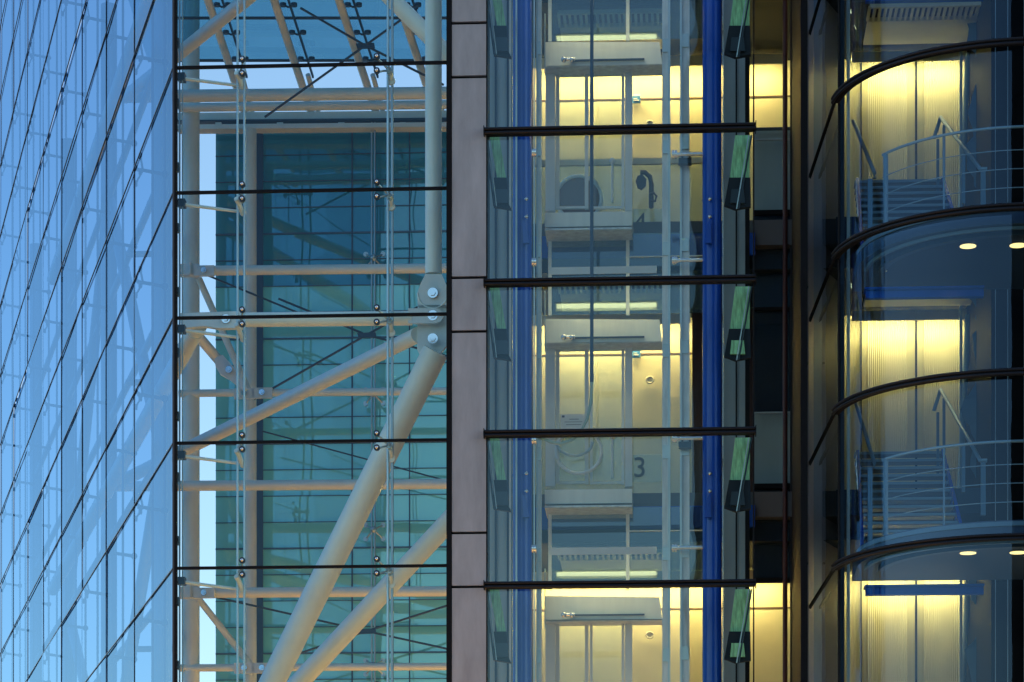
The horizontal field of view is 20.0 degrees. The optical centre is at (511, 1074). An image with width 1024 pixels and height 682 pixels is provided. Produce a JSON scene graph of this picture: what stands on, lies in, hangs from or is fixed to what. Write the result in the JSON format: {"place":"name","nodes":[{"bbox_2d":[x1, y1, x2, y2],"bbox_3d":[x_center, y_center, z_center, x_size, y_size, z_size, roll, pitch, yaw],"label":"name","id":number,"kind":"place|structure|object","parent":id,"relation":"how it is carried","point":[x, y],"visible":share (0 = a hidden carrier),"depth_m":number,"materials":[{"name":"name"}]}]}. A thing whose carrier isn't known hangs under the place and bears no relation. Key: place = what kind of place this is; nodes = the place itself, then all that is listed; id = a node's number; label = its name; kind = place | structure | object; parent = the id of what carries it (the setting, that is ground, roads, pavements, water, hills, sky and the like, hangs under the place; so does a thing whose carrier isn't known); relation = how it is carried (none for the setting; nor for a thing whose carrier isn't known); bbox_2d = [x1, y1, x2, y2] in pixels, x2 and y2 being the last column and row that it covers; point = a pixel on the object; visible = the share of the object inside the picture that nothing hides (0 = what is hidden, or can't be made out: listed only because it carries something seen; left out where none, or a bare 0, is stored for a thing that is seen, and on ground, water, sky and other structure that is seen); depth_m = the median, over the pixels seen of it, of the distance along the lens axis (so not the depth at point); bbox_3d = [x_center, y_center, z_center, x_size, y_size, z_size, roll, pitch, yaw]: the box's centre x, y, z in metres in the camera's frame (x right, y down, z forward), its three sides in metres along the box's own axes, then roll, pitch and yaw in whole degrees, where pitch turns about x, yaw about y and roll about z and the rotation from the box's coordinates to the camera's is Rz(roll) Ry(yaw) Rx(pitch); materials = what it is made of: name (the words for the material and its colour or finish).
{"place":"outdoors","nodes":[
{"label":"outdoors","id":0,"kind":"place"},
{"bbox_2d":[0,0,171,681],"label":"side glass wall","id":1,"kind":"structure","parent":0,"point":[106,239],"depth_m":55.18,"materials":[{"name":"blue"}]},
{"bbox_2d":[105,328,206,507],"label":"steel beam","id":2,"kind":"structure","parent":1,"relation":"attached to","point":[191,341],"depth_m":44.67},
{"bbox_2d":[178,479,445,490],"bbox_3d":[-4.231,-11.214,55.164,6.922,0.224,0.194,0,0,3],"label":"steel tube","id":3,"kind":"object","parent":2,"relation":"attached to","point":[251,485],"visible":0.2,"depth_m":55.08,"materials":[{"name":"metal"}]},
{"bbox_2d":[172,0,182,681],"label":"corner post","id":4,"kind":"object","parent":1,"relation":"attached to","point":[176,350],"visible":1,"depth_m":42.75,"materials":[{"name":"brown metal"}]},
{"bbox_2d":[178,71,242,89],"bbox_3d":[-4.455,-14.794,43.103,1.031,0.215,0.298,0,0,-10],"label":"strut arm","id":5,"kind":"object","parent":4,"relation":"attached to","point":[182,76],"visible":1,"depth_m":43.13},
{"bbox_2d":[236,0,245,681],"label":"tension rods","id":6,"kind":"object","parent":5,"relation":"attached to","point":[237,344],"visible":1,"depth_m":43.22,"materials":[{"name":"grey"}]},
{"bbox_2d":[178,0,445,111],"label":"glass roof","id":7,"kind":"structure","parent":1,"relation":"attached to","point":[291,31],"depth_m":54.97,"materials":[{"name":"blue"}]},
{"bbox_2d":[264,7,443,117],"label":"cross cables","id":8,"kind":"object","parent":7,"relation":"attached to","point":[360,45],"visible":0.95,"depth_m":53.70,"materials":[{"name":"black metal"}]},
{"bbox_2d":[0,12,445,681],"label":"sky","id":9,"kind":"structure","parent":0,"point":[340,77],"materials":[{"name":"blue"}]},
{"bbox_2d":[258,345,445,681],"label":"brace tube","id":10,"kind":"object","parent":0,"point":[360,503],"visible":0.92,"depth_m":43.96,"materials":[{"name":"metal"}]},
{"bbox_2d":[417,0,445,353],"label":"steel column","id":11,"kind":"structure","parent":10,"relation":"on","point":[431,292],"depth_m":43.47,"materials":[{"name":"silver metal"}]},
{"bbox_2d":[178,327,416,454],"bbox_3d":[-4.551,-11.173,49.499,0.230,0.317,13.302,0,0,-28],"label":"brace tube","id":12,"kind":"object","parent":11,"relation":"attached to","point":[363,361],"visible":0.61,"depth_m":46.94,"materials":[{"name":"metal"}]},
{"bbox_2d":[181,308,443,329],"bbox_3d":[-3.013,-11.351,43.601,3.997,0.260,0.262,0,0,3],"label":"steel tube","id":13,"kind":"object","parent":11,"relation":"attached to","point":[221,324],"visible":0.59,"depth_m":43.56,"materials":[{"name":"silver metal"}]},
{"bbox_2d":[382,0,445,60],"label":"brace tube","id":14,"kind":"object","parent":11,"relation":"attached to","point":[409,16],"visible":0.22,"depth_m":44.08,"materials":[{"name":"metal"}]},
{"bbox_2d":[287,510,445,681],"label":"brace tube","id":15,"kind":"object","parent":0,"point":[362,614],"visible":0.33,"depth_m":45.29,"materials":[{"name":"metal"}]},
{"bbox_2d":[490,0,512,681],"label":"shaft cladding","id":16,"kind":"structure","parent":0,"point":[501,371],"depth_m":44.71,"materials":[{"name":"blue"}]},
{"bbox_2d":[536,0,541,681],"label":"guide rail","id":17,"kind":"object","parent":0,"point":[539,340],"visible":1,"depth_m":44.38,"materials":[{"name":"grey"}]},
{"bbox_2d":[540,0,593,445],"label":"hanging cable","id":18,"kind":"object","parent":17,"relation":"hanging from","point":[591,217],"visible":0.88,"depth_m":44.30,"materials":[{"name":"black plastic"}]},
{"bbox_2d":[544,568,661,681],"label":"lift entrance","id":19,"kind":"object","parent":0,"point":[592,611],"visible":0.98,"depth_m":45.56,"materials":[{"name":"metal"}]},
{"bbox_2d":[486,0,753,681],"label":"lift glass wall","id":20,"kind":"structure","parent":0,"point":[487,340],"depth_m":42.48,"materials":[{"name":"black"}]},
{"bbox_2d":[452,0,489,681],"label":"granite strip","id":21,"kind":"object","parent":20,"relation":"attached to","point":[468,340],"visible":1,"depth_m":42.48,"materials":[{"name":"stone"}]},
{"bbox_2d":[446,0,451,681],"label":"black mullion","id":22,"kind":"object","parent":21,"relation":"attached to","point":[448,340],"visible":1,"depth_m":42.47,"materials":[{"name":"black"}]},
{"bbox_2d":[489,438,511,512],"bbox_3d":[-0.207,-8.896,42.982,0.397,1.106,0.162,0,0,3],"label":"glass fin","id":23,"kind":"object","parent":21,"relation":"attached to","point":[500,501],"visible":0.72,"depth_m":42.96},
{"bbox_2d":[489,137,511,210],"bbox_3d":[-0.207,-13.377,42.982,0.397,1.114,0.162,0,0,3],"label":"glass fin","id":24,"kind":"object","parent":21,"relation":"attached to","point":[500,199],"visible":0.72,"depth_m":42.96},
{"bbox_2d":[489,288,511,361],"bbox_3d":[-0.207,-11.136,42.982,0.397,1.110,0.162,0,0,3],"label":"glass fin","id":25,"kind":"object","parent":21,"relation":"attached to","point":[500,350],"visible":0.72,"depth_m":42.96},
{"bbox_2d":[489,590,511,663],"bbox_3d":[-0.207,-6.651,42.982,0.397,1.103,0.162,0,0,3],"label":"glass fin","id":26,"kind":"object","parent":21,"relation":"attached to","point":[500,652],"visible":0.82,"depth_m":42.96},
{"bbox_2d":[489,0,511,58],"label":"glass fin","id":27,"kind":"object","parent":21,"relation":"attached to","point":[500,44],"visible":1,"depth_m":42.96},
{"bbox_2d":[483,120,755,136],"bbox_3d":[1.571,-13.792,42.334,3.971,0.130,0.210,0,0,3],"label":"transom rail","id":28,"kind":"object","parent":20,"relation":"attached to","point":[684,128],"visible":1,"depth_m":42.30,"materials":[{"name":"black"}]},
{"bbox_2d":[483,273,755,287],"bbox_3d":[1.571,-11.582,42.334,3.971,0.130,0.210,0,0,3],"label":"transom rail","id":29,"kind":"object","parent":20,"relation":"attached to","point":[617,281],"visible":1,"depth_m":42.29,"materials":[{"name":"black"}]},
{"bbox_2d":[483,425,755,438],"bbox_3d":[1.571,-9.372,42.334,3.971,0.130,0.210,0,0,3],"label":"transom rail","id":30,"kind":"object","parent":20,"relation":"attached to","point":[621,432],"visible":1,"depth_m":42.28,"materials":[{"name":"black"}]},
{"bbox_2d":[483,577,755,589],"bbox_3d":[1.571,-7.157,42.334,3.971,0.130,0.210,0,0,3],"label":"transom rail","id":31,"kind":"object","parent":20,"relation":"attached to","point":[604,584],"visible":1,"depth_m":42.28,"materials":[{"name":"black"}]},
{"bbox_2d":[724,0,750,58],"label":"glass fin","id":32,"kind":"object","parent":20,"relation":"attached to","point":[738,43],"visible":1,"depth_m":42.76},
{"bbox_2d":[724,437,751,512],"bbox_3d":[3.338,-8.848,42.777,0.414,1.110,0.162,0,0,3],"label":"glass fin","id":33,"kind":"object","parent":20,"relation":"attached to","point":[738,497],"visible":1,"depth_m":42.77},
{"bbox_2d":[724,135,752,210],"bbox_3d":[3.338,-13.305,42.777,0.414,1.121,0.162,0,0,3],"label":"glass fin","id":34,"kind":"object","parent":20,"relation":"attached to","point":[738,195],"visible":1,"depth_m":42.77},
{"bbox_2d":[724,286,752,361],"bbox_3d":[3.338,-11.077,42.777,0.414,1.116,0.162,0,0,3],"label":"glass fin","id":35,"kind":"object","parent":20,"relation":"attached to","point":[738,345],"visible":1,"depth_m":42.77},
{"bbox_2d":[724,589,752,663],"bbox_3d":[3.338,-6.615,42.777,0.414,1.105,0.162,0,0,3],"label":"glass fin","id":36,"kind":"object","parent":20,"relation":"attached to","point":[738,648],"visible":1,"depth_m":42.76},
{"bbox_2d":[533,61,789,681],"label":"corridor wall","id":37,"kind":"structure","parent":0,"point":[647,413],"depth_m":49.48,"materials":[{"name":"paint"}]},
{"bbox_2d":[544,13,701,315],"bbox_3d":[1.914,-14.345,45.870,2.776,4.586,1.050,0,0,3],"label":"lift entrance","id":38,"kind":"object","parent":37,"relation":"in","point":[618,241],"visible":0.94,"depth_m":45.88,"materials":[{"name":"silver metal"}]},
{"bbox_2d":[556,74,588,209],"bbox_3d":[0.951,-14.787,45.901,0.518,2.188,0.060,0,0,3],"label":"door leaf","id":39,"kind":"structure","parent":38,"relation":"in","point":[558,207],"depth_m":45.87,"materials":[{"name":"metal"}]},
{"bbox_2d":[558,174,602,212],"bbox_3d":[1.072,-14.032,46.467,0.781,0.781,0.105,0,0,3],"label":"round panel","id":40,"kind":"object","parent":38,"relation":"attached to","point":[572,190],"visible":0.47,"depth_m":46.47,"materials":[{"name":"grey"}]},
{"bbox_2d":[662,0,669,681],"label":"guide rail","id":41,"kind":"object","parent":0,"point":[665,340],"visible":1,"depth_m":44.27,"materials":[{"name":"grey"}]},
{"bbox_2d":[723,0,749,681],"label":"shaft cladding","id":42,"kind":"structure","parent":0,"point":[736,375],"depth_m":44.51,"materials":[{"name":"black"}]},
{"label":"atrium floor","id":43,"kind":"structure","parent":0,"visible":0},
{"bbox_2d":[183,47,199,681],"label":"steel column","id":44,"kind":"structure","parent":43,"relation":"on","point":[191,382],"depth_m":55.74,"materials":[{"name":"metal"}]},
{"bbox_2d":[178,388,254,399],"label":"steel tube","id":45,"kind":"object","parent":44,"relation":"attached to","point":[214,393],"visible":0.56,"depth_m":55.69,"materials":[{"name":"silver metal"}]},
{"bbox_2d":[252,387,445,398],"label":"steel tube","id":46,"kind":"object","parent":45,"relation":"attached to","point":[266,393],"visible":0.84,"depth_m":55.55,"materials":[{"name":"silver metal"}]},
{"bbox_2d":[178,100,445,111],"bbox_3d":[-3.588,-18.546,55.528,5.624,0.213,0.169,0,0,3],"label":"steel tube","id":47,"kind":"object","parent":44,"relation":"attached to","point":[306,106],"visible":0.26,"depth_m":55.48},
{"bbox_2d":[178,663,445,673],"bbox_3d":[-3.599,-7.796,55.556,5.633,0.200,0.288,0,0,3],"label":"steel tube","id":48,"kind":"object","parent":44,"relation":"attached to","point":[255,668],"visible":0.55,"depth_m":55.55,"materials":[{"name":"silver metal"}]},
{"bbox_2d":[246,127,256,681],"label":"steel column","id":49,"kind":"structure","parent":43,"relation":"on","point":[251,377],"depth_m":56.21,"materials":[{"name":"metal"}]},
{"bbox_2d":[177,53,445,681],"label":"front glass wall","id":50,"kind":"structure","parent":43,"relation":"on","point":[377,322],"depth_m":42.66,"materials":[{"name":"black"}]},
{"bbox_2d":[387,0,393,681],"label":"tension rods","id":51,"kind":"object","parent":50,"relation":"attached to","point":[392,343],"visible":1,"depth_m":43.09,"materials":[{"name":"grey"}]},
{"bbox_2d":[512,0,531,681],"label":"blue column","id":52,"kind":"structure","parent":43,"relation":"on","point":[524,339],"depth_m":43.76,"materials":[{"name":"metal"}]},
{"bbox_2d":[516,0,516,681],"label":"guide rail","id":53,"kind":"object","parent":52,"relation":"attached to","point":[516,340],"visible":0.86,"depth_m":43.45,"materials":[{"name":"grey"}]},
{"bbox_3d":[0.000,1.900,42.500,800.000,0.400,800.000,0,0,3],"label":"ground","id":54,"kind":"structure","parent":0,"visible":0},
{"bbox_2d":[32,348,119,681],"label":"side framework","id":55,"kind":"object","parent":54,"relation":"on","point":[105,510],"visible":0.01,"depth_m":60.33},
{"bbox_2d":[181,261,198,277],"bbox_3d":[-6.132,-15.294,55.114,0.361,0.232,0.320,0,0,3],"label":"column bracket","id":56,"kind":"object","parent":55,"relation":"attached to","point":[188,270],"depth_m":55.08,"materials":[{"name":"metal"}]},
{"bbox_2d":[194,263,445,276],"bbox_3d":[-3.403,-15.265,54.944,5.258,0.226,0.326,0,0,3],"label":"steel tube","id":57,"kind":"object","parent":56,"relation":"attached to","point":[206,270],"visible":0.78,"depth_m":54.97,"materials":[{"name":"silver metal"}]},
{"bbox_2d":[181,585,198,598],"bbox_3d":[-6.132,-9.166,55.114,0.361,0.232,0.320,0,0,3],"label":"column bracket","id":58,"kind":"object","parent":55,"relation":"attached to","point":[188,592],"depth_m":55.08,"materials":[{"name":"metal"}]},
{"bbox_2d":[194,586,445,598],"bbox_3d":[-3.402,-9.150,54.944,5.257,0.218,0.338,0,0,3],"label":"steel tube","id":59,"kind":"object","parent":58,"relation":"attached to","point":[284,592],"visible":0.8,"depth_m":54.97,"materials":[{"name":"silver metal"}]},
{"bbox_2d":[178,0,255,62],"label":"brace tube","id":60,"kind":"object","parent":55,"relation":"attached to","point":[210,28],"depth_m":50.85,"materials":[{"name":"metal"}]},
{"bbox_2d":[178,87,445,101],"bbox_3d":[-4.050,-18.498,54.754,6.572,0.285,0.231,0,0,3],"label":"steel tube","id":61,"kind":"object","parent":60,"relation":"attached to","point":[307,94],"visible":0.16,"depth_m":54.66,"materials":[{"name":"metal"}]},
{"bbox_2d":[198,336,247,390],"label":"brace tube","id":62,"kind":"object","parent":55,"relation":"attached to","point":[225,368],"visible":0.85,"depth_m":55.02,"materials":[{"name":"metal"}]},
{"bbox_2d":[215,122,445,681],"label":"teal glass block","id":63,"kind":"structure","parent":54,"relation":"on","point":[295,527],"depth_m":57.33,"materials":[{"name":"blue"}]},
{"bbox_2d":[178,110,445,133],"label":"gutter beam","id":64,"kind":"structure","parent":63,"relation":"on","point":[309,122],"depth_m":56.76,"materials":[{"name":"metal"}]},
{"bbox_2d":[702,0,721,681],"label":"blue column","id":65,"kind":"structure","parent":54,"relation":"on","point":[711,339],"depth_m":43.60,"materials":[{"name":"metal"}]},
{"bbox_2d":[672,150,701,165],"bbox_3d":[2.712,-13.864,43.849,0.594,0.176,0.235,0,0,3],"label":"rail bracket","id":66,"kind":"object","parent":65,"relation":"attached to","point":[685,161],"visible":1,"depth_m":43.79,"materials":[{"name":"silver metal"}]},
{"bbox_2d":[680,0,688,681],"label":"guide rail","id":67,"kind":"object","parent":66,"relation":"attached to","point":[684,342],"visible":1,"depth_m":44.05,"materials":[{"name":"grey"}]},
{"bbox_2d":[722,0,722,681],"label":"guide rail","id":68,"kind":"object","parent":65,"relation":"attached to","point":[722,340],"visible":0.91,"depth_m":43.32,"materials":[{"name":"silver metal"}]},
{"bbox_2d":[783,0,786,681],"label":"service pipe","id":69,"kind":"object","parent":54,"relation":"on","point":[784,340],"visible":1,"depth_m":46.32,"materials":[{"name":"black"}]},
{"bbox_2d":[792,0,807,681],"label":"black mullion","id":70,"kind":"object","parent":54,"relation":"on","point":[799,340],"visible":1,"depth_m":43.13,"materials":[{"name":"black"}]},
{"bbox_2d":[814,0,840,681],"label":"curved glass wall","id":71,"kind":"structure","parent":54,"relation":"on","point":[827,362],"depth_m":43.92,"materials":[{"name":"grey"}]},
{"bbox_2d":[808,0,813,681],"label":"metal pilaster","id":72,"kind":"object","parent":71,"relation":"attached to","point":[810,349],"depth_m":45.77,"materials":[{"name":"metal"}]},
{"bbox_2d":[841,0,843,681],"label":"upright post","id":73,"kind":"object","parent":71,"relation":"attached to","point":[842,344],"visible":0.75,"depth_m":43.81,"materials":[{"name":"black"}]},
{"bbox_2d":[847,0,849,681],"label":"upright post","id":74,"kind":"object","parent":71,"relation":"attached to","point":[848,344],"visible":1,"depth_m":43.81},
{"bbox_2d":[809,37,1023,178],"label":"curved rail","id":75,"kind":"object","parent":71,"relation":"attached to","point":[843,89],"visible":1,"depth_m":40.39,"materials":[{"name":"black"}]},
{"bbox_2d":[809,202,1023,321],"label":"curved rail","id":76,"kind":"object","parent":71,"relation":"attached to","point":[841,249],"visible":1,"depth_m":40.36,"materials":[{"name":"black"}]},
{"bbox_2d":[809,367,1023,465],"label":"curved rail","id":77,"kind":"object","parent":71,"relation":"attached to","point":[838,408],"visible":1,"depth_m":40.33,"materials":[{"name":"black"}]},
{"bbox_2d":[809,533,1023,608],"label":"curved rail","id":78,"kind":"object","parent":71,"relation":"attached to","point":[840,563],"visible":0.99,"depth_m":40.30,"materials":[{"name":"black"}]},
{"bbox_2d":[863,285,983,299],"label":"blue beam","id":79,"kind":"structure","parent":71,"relation":"attached to","point":[926,292],"depth_m":42.44,"materials":[{"name":"metal"}]},
{"bbox_2d":[863,584,983,595],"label":"blue beam","id":80,"kind":"structure","parent":71,"relation":"attached to","point":[921,589],"depth_m":42.45,"materials":[{"name":"metal"}]},
{"bbox_2d":[852,211,1023,291],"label":"stair landing","id":81,"kind":"object","parent":71,"relation":"attached to","point":[928,253],"visible":0.91,"depth_m":41.68,"materials":[{"name":"grey"}]},
{"bbox_2d":[852,115,986,246],"bbox_3d":[6.257,-13.577,45.019,1.862,3.474,3.410,0,0,3],"label":"stair flight","id":82,"kind":"object","parent":81,"relation":"on","point":[868,193],"visible":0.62,"depth_m":45.65,"materials":[{"name":"grey"}]},
{"bbox_2d":[882,125,1023,222],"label":"curved handrail","id":83,"kind":"object","parent":81,"relation":"on","point":[885,186],"visible":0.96,"depth_m":40.55,"materials":[{"name":"grey"}]},
{"bbox_2d":[852,520,1023,580],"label":"stair landing","id":84,"kind":"object","parent":71,"relation":"attached to","point":[993,560],"visible":0.94,"depth_m":41.69,"materials":[{"name":"grey"}]},
{"bbox_2d":[852,388,986,545],"bbox_3d":[6.257,-9.227,45.019,1.862,3.474,3.410,0,0,3],"label":"stair flight","id":85,"kind":"object","parent":84,"relation":"on","point":[896,465],"visible":0.86,"depth_m":45.18,"materials":[{"name":"grey"}]},
{"bbox_2d":[882,439,1023,535],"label":"curved handrail","id":86,"kind":"object","parent":84,"relation":"on","point":[885,495],"visible":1,"depth_m":40.57,"materials":[{"name":"grey"}]},
{"bbox_2d":[964,0,1023,681],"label":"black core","id":87,"kind":"object","parent":54,"relation":"on","point":[996,611],"visible":0.67,"depth_m":44.87,"materials":[{"name":"black"}]},
{"bbox_2d":[533,217,966,317],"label":"floor slab","id":88,"kind":"structure","parent":87,"relation":"attached to","point":[768,234],"depth_m":46.53,"materials":[{"name":"grey"}]},
{"bbox_2d":[550,266,656,274],"bbox_3d":[1.419,-12.475,45.073,1.656,0.110,0.200,0,0,3],"label":"landing light","id":89,"kind":"object","parent":88,"relation":"attached to","point":[602,270],"visible":1,"depth_m":44.97,"materials":[{"name":"metal"}]},
{"bbox_2d":[533,313,690,325],"bbox_3d":[1.692,-12.762,49.114,2.668,0.175,0.200,0,0,3],"label":"cove light","id":90,"kind":"object","parent":88,"relation":"attached to","point":[674,318],"visible":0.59,"depth_m":49.00,"materials":[{"name":"grey"}]},
{"bbox_2d":[535,157,701,166],"bbox_3d":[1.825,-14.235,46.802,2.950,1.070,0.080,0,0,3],"label":"horizontal beam","id":91,"kind":"structure","parent":88,"relation":"on","point":[618,162],"depth_m":46.78,"materials":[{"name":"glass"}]},
{"bbox_2d":[863,297,971,306],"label":"horizontal beam","id":92,"kind":"structure","parent":88,"relation":"attached to","point":[915,302],"depth_m":47.89,"materials":[{"name":"grey"}]},
{"bbox_2d":[533,0,974,60],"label":"floor slab","id":93,"kind":"structure","parent":87,"relation":"attached to","point":[768,26],"depth_m":48.01,"materials":[{"name":"grey"}]},
{"bbox_2d":[547,0,701,41],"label":"lift entrance","id":94,"kind":"object","parent":93,"relation":"attached to","point":[626,20],"visible":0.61,"depth_m":46.07,"materials":[{"name":"metal"}]},
{"bbox_2d":[863,2,980,44],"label":"slotted ceiling","id":95,"kind":"structure","parent":93,"relation":"attached to","point":[916,29],"depth_m":47.19,"materials":[{"name":"grey"}]},
{"bbox_2d":[533,488,980,571],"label":"floor slab","id":96,"kind":"structure","parent":87,"relation":"attached to","point":[768,505],"depth_m":46.44,"materials":[{"name":"grey"}]},
{"bbox_2d":[550,547,656,554],"bbox_3d":[1.419,-8.125,45.073,1.656,0.110,0.200,0,0,3],"label":"landing light","id":97,"kind":"object","parent":96,"relation":"attached to","point":[599,550],"visible":1,"depth_m":44.97,"materials":[{"name":"metal"}]},
{"bbox_2d":[544,291,701,589],"bbox_3d":[1.914,-9.995,45.870,2.776,4.586,1.050,0,0,3],"label":"lift entrance","id":98,"kind":"object","parent":96,"relation":"attached to","point":[595,518],"visible":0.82,"depth_m":45.88,"materials":[{"name":"metal"}]},
{"bbox_2d":[556,349,588,484],"bbox_3d":[0.951,-10.437,45.901,0.518,2.188,0.060,0,0,3],"label":"door leaf","id":99,"kind":"structure","parent":98,"relation":"in","point":[586,482],"depth_m":45.87,"materials":[{"name":"metal"}]},
{"bbox_2d":[692,308,752,492],"bbox_3d":[4.010,-11.130,48.719,1.964,3.460,0.080,0,0,3],"label":"dark screen","id":100,"kind":"object","parent":96,"relation":"on","point":[696,398],"visible":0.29,"depth_m":48.73,"materials":[{"name":"black"}]},
{"bbox_2d":[754,127,789,582],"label":"recess glazing","id":101,"kind":"structure","parent":96,"relation":"on","point":[768,334],"depth_m":46.68,"materials":[{"name":"black glass"}]},
{"bbox_2d":[790,0,791,681],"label":"metal strip","id":102,"kind":"object","parent":101,"relation":"attached to","point":[790,338],"visible":0.25,"depth_m":46.45,"materials":[{"name":"grey"}]},
{"bbox_2d":[959,51,962,681],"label":"thin post","id":103,"kind":"object","parent":96,"relation":"on","point":[960,365],"depth_m":48.08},
{"bbox_2d":[844,59,963,681],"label":"lobby wall","id":104,"kind":"structure","parent":87,"relation":"attached to","point":[904,638],"depth_m":49.20,"materials":[{"name":"paint"}]},
{"bbox_2d":[851,309,966,320],"bbox_3d":[6.826,-12.762,48.818,2.223,0.175,0.200,0,0,3],"label":"cove light","id":105,"kind":"object","parent":87,"relation":"attached to","point":[903,315],"visible":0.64,"depth_m":48.73,"materials":[{"name":"yellow"}]},
{"bbox_2d":[851,51,966,62],"bbox_3d":[6.826,-17.113,48.818,2.223,0.175,0.200,0,0,3],"label":"cove light","id":106,"kind":"object","parent":87,"relation":"attached to","point":[871,56],"visible":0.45,"depth_m":48.75,"materials":[{"name":"yellow"}]},
{"bbox_2d":[957,52,969,681],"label":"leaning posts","id":107,"kind":"object","parent":87,"relation":"attached to","point":[966,336],"visible":0.46,"depth_m":48.29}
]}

